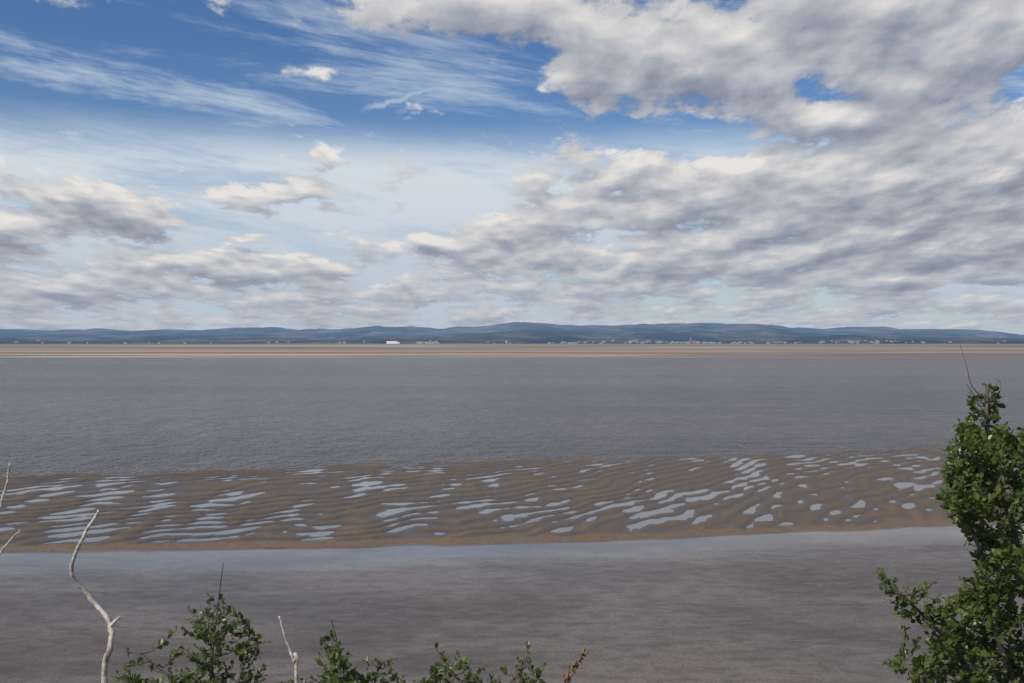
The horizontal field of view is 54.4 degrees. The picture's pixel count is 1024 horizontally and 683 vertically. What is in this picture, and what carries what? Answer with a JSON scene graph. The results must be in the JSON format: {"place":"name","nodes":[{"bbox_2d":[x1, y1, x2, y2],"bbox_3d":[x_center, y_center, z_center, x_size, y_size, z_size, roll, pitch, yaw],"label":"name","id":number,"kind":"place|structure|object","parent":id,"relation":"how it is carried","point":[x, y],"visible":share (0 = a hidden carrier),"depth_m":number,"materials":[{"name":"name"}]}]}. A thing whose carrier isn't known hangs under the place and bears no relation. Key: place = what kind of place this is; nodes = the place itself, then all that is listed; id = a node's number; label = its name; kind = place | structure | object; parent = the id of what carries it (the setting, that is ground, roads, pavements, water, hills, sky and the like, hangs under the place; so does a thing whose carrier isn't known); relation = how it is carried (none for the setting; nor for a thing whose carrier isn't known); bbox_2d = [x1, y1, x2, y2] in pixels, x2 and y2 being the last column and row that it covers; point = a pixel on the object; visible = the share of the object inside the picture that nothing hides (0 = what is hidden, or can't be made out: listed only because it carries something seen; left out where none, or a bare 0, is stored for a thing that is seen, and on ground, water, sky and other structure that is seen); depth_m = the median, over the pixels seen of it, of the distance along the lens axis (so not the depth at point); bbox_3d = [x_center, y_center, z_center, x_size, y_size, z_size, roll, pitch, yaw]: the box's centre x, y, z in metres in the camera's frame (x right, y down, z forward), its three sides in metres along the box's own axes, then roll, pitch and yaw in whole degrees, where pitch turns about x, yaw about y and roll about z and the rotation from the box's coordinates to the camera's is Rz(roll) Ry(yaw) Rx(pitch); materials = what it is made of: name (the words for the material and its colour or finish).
{"place":"outdoors","nodes":[
{"label":"outdoors","id":0,"kind":"place"},
{"bbox_2d":[0,444,1023,682],"bbox_3d":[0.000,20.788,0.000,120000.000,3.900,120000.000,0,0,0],"label":"ground","id":1,"kind":"structure","parent":0,"point":[723,594],"depth_m":86.23,"materials":[{"name":"grey sand"}]},
{"bbox_2d":[0,452,1017,543],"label":"tidal pools","id":2,"kind":"object","parent":1,"relation":"on","point":[667,509],"visible":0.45,"depth_m":119.35,"materials":[{"name":"grey liquid"}]},
{"bbox_2d":[0,355,1023,477],"bbox_3d":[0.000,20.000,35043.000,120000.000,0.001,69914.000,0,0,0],"label":"estuary water","id":3,"kind":"structure","parent":0,"point":[130,416],"depth_m":297.18,"materials":[{"name":"grey liquid"}]},
{"bbox_2d":[0,322,1023,343],"bbox_3d":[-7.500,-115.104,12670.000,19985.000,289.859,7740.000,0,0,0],"label":"hills","id":4,"kind":"structure","parent":0,"point":[533,333],"depth_m":11101.29,"materials":[{"name":"blue plant"}]},
{"bbox_2d":[387,341,399,343],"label":"white warehouse","id":5,"kind":"structure","parent":4,"relation":"on","point":[392,342],"depth_m":8870.00,"materials":[{"name":"white metal"}]},
{"bbox_2d":[416,342,438,343],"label":"factory sheds","id":6,"kind":"object","parent":4,"relation":"on","point":[427,342],"visible":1,"depth_m":8880.00,"materials":[{"name":"grey metal"}]},
{"bbox_2d":[15,340,1005,343],"bbox_3d":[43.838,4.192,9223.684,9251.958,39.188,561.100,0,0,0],"label":"distant town","id":7,"kind":"object","parent":4,"relation":"on","point":[698,342],"visible":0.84,"depth_m":9100.87},
{"bbox_2d":[689,337,695,343],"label":"brick tower","id":8,"kind":"structure","parent":4,"relation":"on","point":[691,341],"depth_m":8871.00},
{"bbox_2d":[0,344,1023,357],"bbox_3d":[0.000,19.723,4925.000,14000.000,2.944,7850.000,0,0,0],"label":"distant mudflat","id":9,"kind":"structure","parent":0,"point":[732,350],"depth_m":2111.81,"materials":[{"name":"brown soil"}]},
{"bbox_2d":[0,0,1023,334],"label":"sky","id":10,"kind":"structure","parent":0,"point":[165,164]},
{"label":"cliff","id":11,"kind":"structure","parent":0,"visible":0},
{"bbox_2d":[0,463,19,554],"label":"dead branch","id":12,"kind":"object","parent":11,"relation":"on","point":[2,498],"visible":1,"depth_m":3.00,"materials":[{"name":"grey wood"}]},
{"bbox_2d":[69,510,120,682],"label":"dead branch","id":13,"kind":"object","parent":11,"relation":"on","point":[111,630],"visible":1,"depth_m":2.99,"materials":[{"name":"grey wood"}]},
{"bbox_2d":[110,563,285,682],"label":"hawthorn bush","id":14,"kind":"object","parent":11,"relation":"on","point":[216,639],"visible":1,"depth_m":3.40,"materials":[{"name":"green plant"}]},
{"bbox_2d":[278,616,298,682],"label":"dead branch","id":15,"kind":"object","parent":11,"relation":"on","point":[295,658],"visible":1,"depth_m":2.75,"materials":[{"name":"grey wood"}]},
{"bbox_2d":[287,619,415,682],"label":"hawthorn bush","id":16,"kind":"object","parent":11,"relation":"on","point":[334,656],"visible":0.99,"depth_m":3.30,"materials":[{"name":"green plant"}]},
{"bbox_2d":[413,641,546,682],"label":"hawthorn bush","id":17,"kind":"object","parent":11,"relation":"on","point":[434,671],"visible":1,"depth_m":3.48,"materials":[{"name":"green plant"}]},
{"bbox_2d":[561,647,588,682],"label":"dry seed head","id":18,"kind":"object","parent":11,"relation":"on","point":[576,664],"visible":1,"depth_m":3.39},
{"bbox_2d":[873,345,1023,682],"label":"hawthorn bush","id":19,"kind":"object","parent":11,"relation":"on","point":[966,650],"visible":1,"depth_m":3.56,"materials":[{"name":"green plant"}]}
]}

